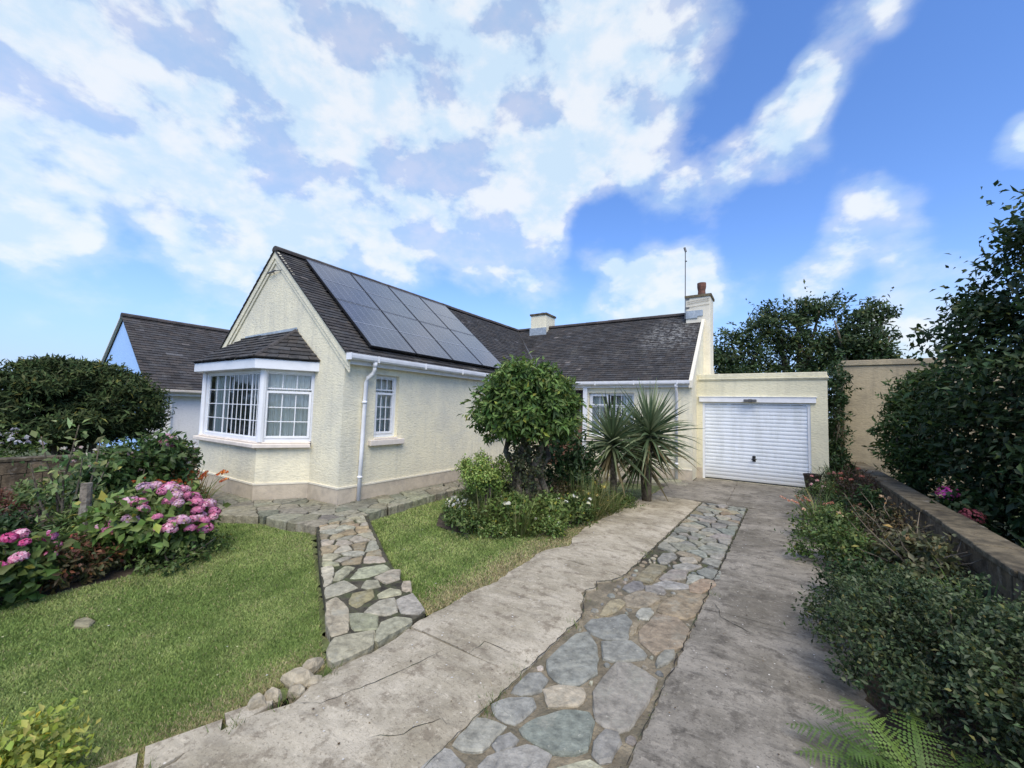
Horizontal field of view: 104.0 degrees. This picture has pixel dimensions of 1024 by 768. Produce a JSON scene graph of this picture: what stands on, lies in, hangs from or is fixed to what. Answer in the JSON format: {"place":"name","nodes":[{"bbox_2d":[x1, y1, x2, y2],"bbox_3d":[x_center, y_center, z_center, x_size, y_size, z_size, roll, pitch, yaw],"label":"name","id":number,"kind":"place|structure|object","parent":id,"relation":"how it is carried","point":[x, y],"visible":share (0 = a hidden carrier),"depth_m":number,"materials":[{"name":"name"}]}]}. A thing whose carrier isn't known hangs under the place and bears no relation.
{"place":"outdoors","nodes":[
{"label":"outdoors","id":0,"kind":"place"},
{"bbox_2d":[0,521,332,767],"bbox_3d":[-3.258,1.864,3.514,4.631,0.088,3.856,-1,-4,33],"label":"grass","id":1,"kind":"structure","parent":0,"point":[192,690],"depth_m":2.86,"materials":[{"name":"green plant"}]},
{"bbox_2d":[0,690,101,767],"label":"golden shrub","id":2,"kind":"object","parent":1,"relation":"on","point":[51,756],"visible":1,"depth_m":1.74,"materials":[{"name":"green plant"}]},
{"bbox_2d":[73,617,94,628],"bbox_3d":[-3.341,1.880,3.119,0.218,0.053,0.114,-1,-4,33],"label":"lawn stone","id":3,"kind":"object","parent":1,"relation":"on","point":[84,622],"visible":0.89,"depth_m":3.11,"materials":[{"name":"grey stone"}]},
{"bbox_2d":[247,693,265,710],"bbox_3d":[-1.437,1.801,2.243,0.092,0.096,0.116,4,-5,-37],"label":"rubble stone","id":4,"kind":"object","parent":1,"relation":"on","point":[257,700],"visible":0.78,"depth_m":2.22,"materials":[{"name":"beige stone"}]},
{"bbox_2d":[264,687,281,708],"bbox_3d":[-1.380,1.808,2.300,0.101,0.096,0.092,2,-4,2],"label":"rubble stone","id":5,"kind":"object","parent":1,"relation":"on","point":[271,693],"visible":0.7,"depth_m":2.28,"materials":[{"name":"beige stone"}]},
{"bbox_2d":[287,684,304,703],"bbox_3d":[-1.270,1.817,2.349,0.089,0.092,0.100,4,-5,-37],"label":"rubble stone","id":6,"kind":"object","parent":1,"relation":"on","point":[297,691],"visible":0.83,"depth_m":2.33,"materials":[{"name":"beige stone"}]},
{"bbox_2d":[280,667,313,690],"bbox_3d":[-1.305,1.808,2.448,0.197,0.116,0.127,-1,-4,32],"label":"rubble stone","id":7,"kind":"object","parent":1,"relation":"on","point":[300,675],"visible":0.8,"depth_m":2.41,"materials":[{"name":"beige stone"}]},
{"bbox_2d":[302,657,323,673],"bbox_3d":[-1.289,1.823,2.576,0.106,0.106,0.150,-1,-4,33],"label":"rubble stone","id":8,"kind":"object","parent":1,"relation":"on","point":[314,665],"visible":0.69,"depth_m":2.56,"materials":[{"name":"grey stone"}]},
{"bbox_2d":[307,675,321,688],"bbox_3d":[-1.206,1.823,2.433,0.092,0.088,0.081,2,-4,-7],"label":"rubble stone","id":9,"kind":"object","parent":1,"relation":"on","point":[315,679],"visible":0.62,"depth_m":2.42,"materials":[{"name":"beige stone"}]},
{"bbox_2d":[316,515,424,669],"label":"stone path","id":10,"kind":"structure","parent":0,"point":[346,597],"depth_m":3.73,"materials":[{"name":"grey stone"}]},
{"bbox_2d":[98,495,700,767],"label":"driveway","id":11,"kind":"structure","parent":0,"point":[543,601],"depth_m":2.48,"materials":[{"name":"concrete"}]},
{"bbox_2d":[297,606,764,736],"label":"driveway cracks","id":12,"kind":"object","parent":11,"relation":"on","point":[470,652],"visible":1,"depth_m":2.41,"materials":[{"name":"grey concrete"}]},
{"bbox_2d":[182,464,690,536],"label":"apron paving","id":13,"kind":"structure","parent":0,"point":[303,515],"depth_m":6.45,"materials":[{"name":"stone"}]},
{"bbox_2d":[0,474,1023,767],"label":"soil","id":14,"kind":"structure","parent":0,"point":[120,572],"depth_m":2.34,"materials":[{"name":"brown soil"}]},
{"bbox_2d":[0,487,45,515],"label":"bedding plant","id":15,"kind":"object","parent":14,"relation":"on","point":[7,496],"visible":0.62,"depth_m":5.69,"materials":[{"name":"green plant"}]},
{"bbox_2d":[0,501,53,554],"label":"bedding plant","id":16,"kind":"object","parent":14,"relation":"on","point":[8,523],"visible":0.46,"depth_m":4.53,"materials":[{"name":"green plant"}]},
{"bbox_2d":[0,473,69,515],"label":"bedding plant","id":17,"kind":"object","parent":14,"relation":"on","point":[23,488],"visible":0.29,"depth_m":5.77,"materials":[{"name":"green plant"}]},
{"bbox_2d":[0,527,79,610],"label":"hydrangea","id":18,"kind":"object","parent":14,"relation":"on","point":[27,564],"visible":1,"depth_m":3.42,"materials":[{"name":"green plant"}]},
{"bbox_2d":[11,417,122,534],"bbox_3d":[-5.314,1.145,4.847,0.624,1.478,0.880,1,-4,9],"label":"sapling","id":19,"kind":"object","parent":14,"relation":"on","point":[52,484],"visible":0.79,"depth_m":4.74,"materials":[{"name":"green plant"}]},
{"bbox_2d":[31,494,103,549],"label":"bedding plant","id":20,"kind":"object","parent":14,"relation":"on","point":[67,521],"visible":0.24,"depth_m":4.45,"materials":[{"name":"green plant"}]},
{"bbox_2d":[77,482,92,557],"bbox_3d":[-4.798,1.517,4.478,0.109,0.807,0.110,-1,-4,33],"label":"wooden post","id":21,"kind":"object","parent":14,"relation":"on","point":[85,495],"visible":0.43,"depth_m":4.46,"materials":[{"name":"grey wood"}]},
{"bbox_2d":[37,529,138,595],"bbox_3d":[-4.206,1.682,3.886,0.699,0.514,0.943,1,-4,3],"label":"bedding plant","id":22,"kind":"object","parent":14,"relation":"on","point":[75,565],"visible":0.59,"depth_m":3.81,"materials":[{"name":"green plant"}]},
{"bbox_2d":[35,426,204,510],"bbox_3d":[-5.675,1.318,5.932,1.550,1.355,1.820,-1,-4,33],"label":"hydrangea","id":23,"kind":"object","parent":14,"relation":"on","point":[163,453],"visible":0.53,"depth_m":5.83,"materials":[{"name":"green plant"}]},
{"bbox_2d":[65,473,231,563],"bbox_3d":[-3.989,1.477,4.390,1.255,1.008,1.161,3,-4,-18],"label":"hydrangea","id":24,"kind":"object","parent":14,"relation":"on","point":[178,514],"visible":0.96,"depth_m":4.17,"materials":[{"name":"green plant"}]},
{"bbox_2d":[131,465,230,499],"bbox_3d":[-5.006,1.624,6.174,1.254,0.733,1.483,4,-4,-34],"label":"crocosmia","id":25,"kind":"object","parent":14,"relation":"on","point":[222,472],"visible":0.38,"depth_m":6.33,"materials":[{"name":"green plant"}]},
{"bbox_2d":[124,522,240,577],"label":"bedding plant","id":26,"kind":"object","parent":14,"relation":"on","point":[180,558],"visible":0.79,"depth_m":4.24,"materials":[{"name":"green plant"}]},
{"bbox_2d":[440,492,473,524],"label":"bedding plant","id":27,"kind":"object","parent":14,"relation":"on","point":[453,499],"visible":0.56,"depth_m":6.01,"materials":[{"name":"green plant"}]},
{"bbox_2d":[451,488,484,505],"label":"bedding plant","id":28,"kind":"object","parent":14,"relation":"on","point":[463,493],"visible":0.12,"depth_m":6.78,"materials":[{"name":"green plant"}]},
{"bbox_2d":[439,498,509,539],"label":"bedding plant","id":29,"kind":"object","parent":14,"relation":"on","point":[467,522],"visible":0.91,"depth_m":5.47,"materials":[{"name":"green plant"}]},
{"bbox_2d":[447,479,507,511],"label":"weed clump","id":30,"kind":"object","parent":14,"relation":"on","point":[471,495],"visible":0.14,"depth_m":6.49,"materials":[{"name":"green plant"}]},
{"bbox_2d":[451,447,514,510],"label":"clipped shrub","id":31,"kind":"object","parent":14,"relation":"on","point":[487,473],"visible":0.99,"depth_m":5.80,"materials":[{"name":"green plant"}]},
{"bbox_2d":[474,474,511,503],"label":"bedding plant","id":32,"kind":"object","parent":14,"relation":"on","point":[506,484],"visible":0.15,"depth_m":6.55,"materials":[{"name":"green plant"}]},
{"bbox_2d":[191,246,828,505],"bbox_3d":[1.281,-0.966,11.332,12.408,6.969,13.782,-1,-4,33],"label":"bungalow","id":33,"kind":"object","parent":14,"relation":"on","point":[314,395],"visible":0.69,"depth_m":8.51,"materials":[{"name":"beige paint"}]},
{"bbox_2d":[208,376,235,431],"bbox_3d":[-6.313,0.421,8.639,0.074,1.258,0.817,2,-4,-1],"label":"curtain","id":34,"kind":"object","parent":33,"relation":"in","point":[210,427],"depth_m":8.48,"materials":[{"name":"white fabric"}]},
{"bbox_2d":[203,369,260,440],"bbox_3d":[-5.292,0.384,7.581,2.260,1.258,0.060,-1,-4,33],"label":"window","id":35,"kind":"structure","parent":33,"relation":"in","point":[245,372],"depth_m":7.55,"materials":[{"name":"white plastic"}]},
{"bbox_2d":[264,370,314,441],"bbox_3d":[-3.977,0.393,7.122,0.817,1.258,0.074,3,-4,-23],"label":"window","id":36,"kind":"structure","parent":33,"relation":"in","point":[279,438],"depth_m":7.13,"materials":[{"name":"white plastic"}]},
{"bbox_2d":[305,259,380,310],"bbox_3d":[-3.676,-2.145,8.722,1.194,1.042,1.108,-1,-4,33],"label":"solar panel","id":37,"kind":"object","parent":33,"relation":"attached to","point":[341,285],"visible":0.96,"depth_m":8.66,"materials":[{"name":"black glass"}]},
{"bbox_2d":[335,299,416,354],"bbox_3d":[-2.718,-1.140,8.017,1.194,1.042,1.108,-1,-4,33],"label":"solar panel","id":38,"kind":"object","parent":33,"relation":"attached to","point":[375,328],"visible":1,"depth_m":7.93,"materials":[{"name":"black glass"}]},
{"bbox_2d":[351,274,417,320],"bbox_3d":[-3.071,-2.069,9.652,1.194,1.042,1.108,-1,-4,33],"label":"solar panel","id":39,"kind":"object","parent":33,"relation":"attached to","point":[384,298],"visible":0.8,"depth_m":9.62,"materials":[{"name":"grey glass"}]},
{"bbox_2d":[368,375,404,445],"bbox_3d":[-2.419,0.477,7.571,0.332,1.315,0.780,-1,-4,33],"label":"window","id":40,"kind":"structure","parent":33,"relation":"in","point":[384,420],"depth_m":7.66,"materials":[{"name":"white plastic"}]},
{"bbox_2d":[382,311,452,360],"bbox_3d":[-2.114,-1.064,8.947,1.194,1.042,1.108,-1,-4,33],"label":"solar panel","id":41,"kind":"object","parent":33,"relation":"attached to","point":[418,338],"visible":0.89,"depth_m":8.89,"materials":[{"name":"black glass"}]},
{"bbox_2d":[389,287,448,328],"bbox_3d":[-2.467,-1.993,10.582,1.194,1.042,1.108,-1,-4,33],"label":"solar panel","id":42,"kind":"object","parent":33,"relation":"attached to","point":[419,309],"visible":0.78,"depth_m":10.55,"materials":[{"name":"grey glass"}]},
{"bbox_2d":[421,298,474,335],"bbox_3d":[-1.862,-1.917,11.512,1.194,1.042,1.108,-1,-4,33],"label":"solar panel","id":43,"kind":"object","parent":33,"relation":"attached to","point":[447,317],"visible":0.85,"depth_m":11.48,"materials":[{"name":"grey glass"}]},
{"bbox_2d":[419,321,482,365],"bbox_3d":[-1.509,-0.988,9.877,1.194,1.042,1.108,-1,-4,33],"label":"solar panel","id":44,"kind":"object","parent":33,"relation":"attached to","point":[452,345],"visible":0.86,"depth_m":9.83,"materials":[{"name":"grey glass"}]},
{"bbox_2d":[450,329,500,368],"bbox_3d":[-0.904,-0.912,10.808,1.194,1.042,1.108,-1,-4,33],"label":"solar panel","id":45,"kind":"object","parent":33,"relation":"attached to","point":[480,351],"visible":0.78,"depth_m":10.76,"materials":[{"name":"grey glass"}]},
{"bbox_2d":[584,393,633,440],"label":"window","id":46,"kind":"structure","parent":33,"relation":"in","point":[595,398],"depth_m":11.72,"materials":[{"name":"white plastic"}]},
{"bbox_2d":[703,402,811,487],"bbox_3d":[6.083,1.482,10.074,2.325,2.000,0.128,-1,-4,33],"label":"garage door","id":47,"kind":"structure","parent":33,"relation":"in","point":[762,443],"depth_m":10.03,"materials":[{"name":"paint"}]},
{"bbox_2d":[472,488,551,535],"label":"bedding plant","id":48,"kind":"object","parent":14,"relation":"on","point":[511,498],"visible":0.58,"depth_m":5.65,"materials":[{"name":"green plant"}]},
{"bbox_2d":[457,351,599,520],"bbox_3d":[0.193,0.857,6.335,1.968,2.740,2.023,4,-4,-31],"label":"round tree","id":49,"kind":"object","parent":14,"relation":"on","point":[540,404],"visible":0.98,"depth_m":5.82,"materials":[{"name":"green plant"}]},
{"bbox_2d":[553,489,600,527],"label":"bedding plant","id":50,"kind":"object","parent":14,"relation":"on","point":[583,507],"visible":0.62,"depth_m":5.98,"materials":[{"name":"green plant"}]},
{"bbox_2d":[560,471,627,521],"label":"weed clump","id":51,"kind":"object","parent":14,"relation":"on","point":[593,501],"visible":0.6,"depth_m":6.36,"materials":[{"name":"green plant"}]},
{"bbox_2d":[574,389,659,501],"bbox_3d":[1.937,1.173,7.691,1.869,2.325,1.914,-1,-4,33],"label":"cabbage palm","id":52,"kind":"object","parent":14,"relation":"on","point":[612,428],"visible":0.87,"depth_m":7.54,"materials":[{"name":"green plant"}]},
{"bbox_2d":[594,486,640,513],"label":"weed clump","id":53,"kind":"object","parent":14,"relation":"on","point":[615,507],"visible":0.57,"depth_m":6.77,"materials":[{"name":"green plant"}]},
{"bbox_2d":[596,378,704,501],"bbox_3d":[2.637,1.107,7.828,2.044,2.637,2.340,2,-4,-8],"label":"cabbage palm","id":54,"kind":"object","parent":14,"relation":"on","point":[656,422],"visible":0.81,"depth_m":7.59,"materials":[{"name":"green plant"}]},
{"bbox_2d":[781,487,860,525],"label":"border plant","id":55,"kind":"object","parent":14,"relation":"on","point":[812,504],"visible":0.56,"depth_m":6.47,"materials":[{"name":"green plant"}]},
{"bbox_2d":[794,478,848,509],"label":"border plant","id":56,"kind":"object","parent":14,"relation":"on","point":[821,486],"visible":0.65,"depth_m":7.22,"materials":[{"name":"green plant"}]},
{"bbox_2d":[786,498,869,543],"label":"border plant","id":57,"kind":"object","parent":14,"relation":"on","point":[830,516],"visible":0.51,"depth_m":5.44,"materials":[{"name":"green plant"}]},
{"bbox_2d":[802,467,856,501],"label":"border plant","id":58,"kind":"object","parent":14,"relation":"on","point":[826,475],"visible":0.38,"depth_m":8.10,"materials":[{"name":"green plant"}]},
{"bbox_2d":[774,514,894,574],"bbox_3d":[3.755,1.830,4.555,0.959,0.649,0.953,3,-4,-24],"label":"border plant","id":59,"kind":"object","parent":14,"relation":"on","point":[858,544],"visible":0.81,"depth_m":4.53,"materials":[{"name":"green plant"}]},
{"bbox_2d":[809,461,866,497],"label":"border plant","id":60,"kind":"object","parent":14,"relation":"on","point":[835,475],"visible":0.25,"depth_m":8.62,"materials":[{"name":"green plant"}]},
{"bbox_2d":[822,348,863,484],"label":"ivy hedge","id":61,"kind":"object","parent":14,"relation":"on","point":[838,399],"visible":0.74,"depth_m":9.89,"materials":[{"name":"green plant"}]},
{"bbox_2d":[825,464,880,510],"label":"border plant","id":62,"kind":"object","parent":14,"relation":"on","point":[853,486],"visible":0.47,"depth_m":7.34,"materials":[{"name":"green plant"}]},
{"bbox_2d":[823,483,901,534],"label":"border plant","id":63,"kind":"object","parent":14,"relation":"on","point":[872,495],"visible":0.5,"depth_m":6.10,"materials":[{"name":"green plant"}]},
{"bbox_2d":[807,548,933,622],"bbox_3d":[3.160,1.782,3.583,0.882,0.589,0.871,4,-4,-34],"label":"border plant","id":64,"kind":"object","parent":14,"relation":"on","point":[826,569],"visible":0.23,"depth_m":3.71,"materials":[{"name":"green plant"}]},
{"bbox_2d":[838,492,933,556],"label":"border plant","id":65,"kind":"object","parent":14,"relation":"on","point":[890,521],"visible":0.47,"depth_m":4.99,"materials":[{"name":"green plant"}]},
{"bbox_2d":[786,696,1002,767],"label":"fern","id":66,"kind":"object","parent":14,"relation":"on","point":[882,762],"visible":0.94,"depth_m":1.93,"materials":[{"name":"green plant"}]},
{"bbox_2d":[783,550,1023,767],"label":"cotoneaster","id":67,"kind":"object","parent":14,"relation":"on","point":[968,651],"visible":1,"depth_m":2.31,"materials":[{"name":"green plant"}]},
{"bbox_2d":[847,506,991,597],"bbox_3d":[3.948,1.737,3.941,1.095,0.855,1.184,-1,-4,33],"label":"border plant","id":68,"kind":"object","parent":14,"relation":"on","point":[920,550],"visible":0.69,"depth_m":3.81,"materials":[{"name":"green plant"}]},
{"bbox_2d":[931,556,1022,646],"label":"border plant","id":69,"kind":"object","parent":14,"relation":"on","point":[988,594],"visible":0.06,"depth_m":3.26,"materials":[{"name":"green plant"}]},
{"bbox_2d":[0,0,1023,418],"label":"sky","id":70,"kind":"structure","parent":0,"point":[505,162],"materials":[{"name":"blue"}]},
{"bbox_2d":[4,422,1023,652],"bbox_3d":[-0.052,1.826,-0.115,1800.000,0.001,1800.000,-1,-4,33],"label":"ground","id":71,"kind":"structure","parent":0,"point":[323,634],"depth_m":12.28,"materials":[{"name":"green soil"}]},
{"bbox_2d":[0,420,63,457],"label":"lilac bush","id":72,"kind":"object","parent":71,"relation":"on","point":[26,447],"visible":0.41,"depth_m":8.12,"materials":[{"name":"green plant"}]},
{"bbox_2d":[0,353,177,454],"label":"yew","id":73,"kind":"object","parent":71,"relation":"on","point":[42,392],"visible":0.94,"depth_m":9.20,"materials":[{"name":"green plant"}]},
{"bbox_2d":[0,447,197,497],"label":"garden wall","id":74,"kind":"structure","parent":71,"relation":"on","point":[10,474],"depth_m":7.10,"materials":[{"name":"stone"}]},
{"bbox_2d":[97,312,228,449],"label":"neighbour house","id":75,"kind":"structure","parent":71,"relation":"on","point":[164,352],"depth_m":14.31,"materials":[{"name":"tile"}]},
{"bbox_2d":[713,312,792,404],"bbox_3d":[10.114,0.182,17.888,3.391,6.609,3.742,3,-4,-24],"label":"broadleaf tree","id":76,"kind":"object","parent":71,"relation":"on","point":[720,354],"visible":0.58,"depth_m":17.52,"materials":[{"name":"green plant"}]},
{"bbox_2d":[746,280,857,405],"bbox_3d":[12.600,-0.496,17.604,3.587,8.110,3.976,4,-4,-35],"label":"broadleaf tree","id":77,"kind":"object","parent":71,"relation":"on","point":[807,313],"visible":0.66,"depth_m":17.21,"materials":[{"name":"green plant"}]},
{"bbox_2d":[725,332,909,443],"bbox_3d":[11.652,0.699,14.475,8.873,5.017,3.572,-1,-4,33],"label":"hedge","id":78,"kind":"object","parent":71,"relation":"on","point":[738,370],"visible":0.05,"depth_m":15.66,"materials":[{"name":"green plant"}]},
{"bbox_2d":[803,286,908,372],"bbox_3d":[13.663,-0.030,15.797,3.493,7.033,3.038,-1,-4,33],"label":"broadleaf tree","id":79,"kind":"object","parent":71,"relation":"on","point":[853,343],"visible":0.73,"depth_m":15.38,"materials":[{"name":"green plant"}]},
{"bbox_2d":[863,357,977,497],"bbox_3d":[7.523,0.964,7.423,1.583,2.918,1.610,-1,-4,33],"label":"feathery shrub","id":80,"kind":"object","parent":71,"relation":"on","point":[914,468],"visible":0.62,"depth_m":7.30,"materials":[{"name":"green plant"}]},
{"bbox_2d":[835,357,1022,497],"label":"wall","id":81,"kind":"structure","parent":71,"relation":"on","point":[868,377],"depth_m":10.18,"materials":[{"name":"beige paint"}]},
{"bbox_2d":[848,461,1023,644],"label":"garden wall","id":82,"kind":"structure","parent":71,"relation":"on","point":[1002,562],"depth_m":3.96,"materials":[{"name":"grey concrete"}]},
{"bbox_2d":[890,180,1023,519],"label":"holly tree","id":83,"kind":"object","parent":71,"relation":"on","point":[980,463],"visible":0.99,"depth_m":5.63,"materials":[{"name":"green plant"}]},
{"bbox_2d":[929,478,1023,543],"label":"hydrangea","id":84,"kind":"object","parent":71,"relation":"on","point":[956,501],"visible":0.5,"depth_m":5.13,"materials":[{"name":"green plant"}]},
{"bbox_2d":[995,386,1023,547],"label":"hedge shrub","id":85,"kind":"object","parent":71,"relation":"on","point":[1020,466],"visible":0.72,"depth_m":4.55,"materials":[{"name":"green plant"}]},
{"bbox_2d":[370,481,662,615],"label":"grass","id":86,"kind":"structure","parent":0,"point":[448,553],"depth_m":4.78,"materials":[{"name":"green plant"}]},
{"bbox_2d":[455,481,529,531],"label":"weed clump","id":87,"kind":"object","parent":86,"relation":"on","point":[484,508],"visible":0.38,"depth_m":5.60,"materials":[{"name":"green plant"}]},
{"bbox_2d":[474,514,519,541],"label":"bedding plant","id":88,"kind":"object","parent":86,"relation":"on","point":[497,527],"visible":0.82,"depth_m":5.34,"materials":[{"name":"green plant"}]},
{"bbox_2d":[477,488,555,537],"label":"weed clump","id":89,"kind":"object","parent":86,"relation":"on","point":[522,530],"visible":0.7,"depth_m":5.42,"materials":[{"name":"green plant"}]},
{"bbox_2d":[525,513,570,538],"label":"bedding plant","id":90,"kind":"object","parent":86,"relation":"on","point":[554,528],"visible":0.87,"depth_m":5.42,"materials":[{"name":"green plant"}]},
{"bbox_2d":[529,489,579,532],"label":"weed clump","id":91,"kind":"object","parent":86,"relation":"on","point":[561,516],"visible":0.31,"depth_m":5.69,"materials":[{"name":"green plant"}]},
{"bbox_2d":[520,487,592,525],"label":"bedding plant","id":92,"kind":"object","parent":86,"relation":"on","point":[551,505],"visible":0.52,"depth_m":5.84,"materials":[{"name":"green plant"}]},
{"bbox_2d":[536,472,579,500],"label":"bedding plant","id":93,"kind":"object","parent":86,"relation":"on","point":[558,488],"visible":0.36,"depth_m":6.64,"materials":[{"name":"green plant"}]},
{"bbox_2d":[532,430,602,496],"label":"evergreen shrub","id":94,"kind":"object","parent":86,"relation":"on","point":[575,457],"visible":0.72,"depth_m":7.05,"materials":[{"name":"green plant"}]},
{"bbox_2d":[547,461,622,515],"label":"weed clump","id":95,"kind":"object","parent":86,"relation":"on","point":[581,488],"visible":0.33,"depth_m":6.48,"materials":[{"name":"green plant"}]},
{"bbox_2d":[574,473,614,516],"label":"bedding plant","id":96,"kind":"object","parent":86,"relation":"on","point":[598,490],"visible":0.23,"depth_m":6.76,"materials":[{"name":"green plant"}]},
{"bbox_2d":[606,489,648,508],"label":"bedding plant","id":97,"kind":"object","parent":86,"relation":"on","point":[630,500],"visible":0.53,"depth_m":7.09,"materials":[{"name":"green plant"}]},
{"bbox_2d":[629,478,879,767],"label":"driveway","id":98,"kind":"structure","parent":0,"point":[747,708],"depth_m":2.65,"materials":[{"name":"concrete"}]},
{"bbox_2d":[137,505,747,767],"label":"joint weeds","id":99,"kind":"object","parent":98,"relation":"on","point":[325,674],"visible":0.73,"depth_m":2.29,"materials":[{"name":"green plant"}]},
{"bbox_2d":[300,505,839,767],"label":"fallen petals","id":100,"kind":"object","parent":98,"relation":"on","point":[512,626],"visible":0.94,"depth_m":2.57,"materials":[{"name":"pink plant"}]},
{"bbox_2d":[446,566,708,767],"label":"driveway mortar","id":101,"kind":"object","parent":98,"relation":"on","point":[598,597],"depth_m":2.52,"materials":[{"name":"grey concrete"}]},
{"bbox_2d":[424,503,740,767],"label":"driveway moss","id":102,"kind":"object","parent":98,"relation":"on","point":[581,616],"visible":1,"depth_m":2.85,"materials":[{"name":"green plant"}]},
{"bbox_2d":[421,503,745,767],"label":"driveway stones","id":103,"kind":"object","parent":98,"relation":"on","point":[623,692],"visible":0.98,"depth_m":2.59,"materials":[{"name":"grey stone"}]},
{"bbox_2d":[636,503,747,578],"bbox_3d":[2.746,2.155,5.953,1.320,0.001,4.040,-1,-4,33],"label":"driveway mortar","id":104,"kind":"object","parent":98,"relation":"on","point":[657,551],"depth_m":4.82,"materials":[{"name":"grey concrete"}]},
{"bbox_2d":[803,473,821,494],"bbox_3d":[6.517,2.173,8.677,0.330,0.430,0.325,-1,-4,33],"label":"plant pot","id":105,"kind":"object","parent":98,"relation":"on","point":[805,475],"visible":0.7,"depth_m":8.60,"materials":[{"name":"black plastic"}]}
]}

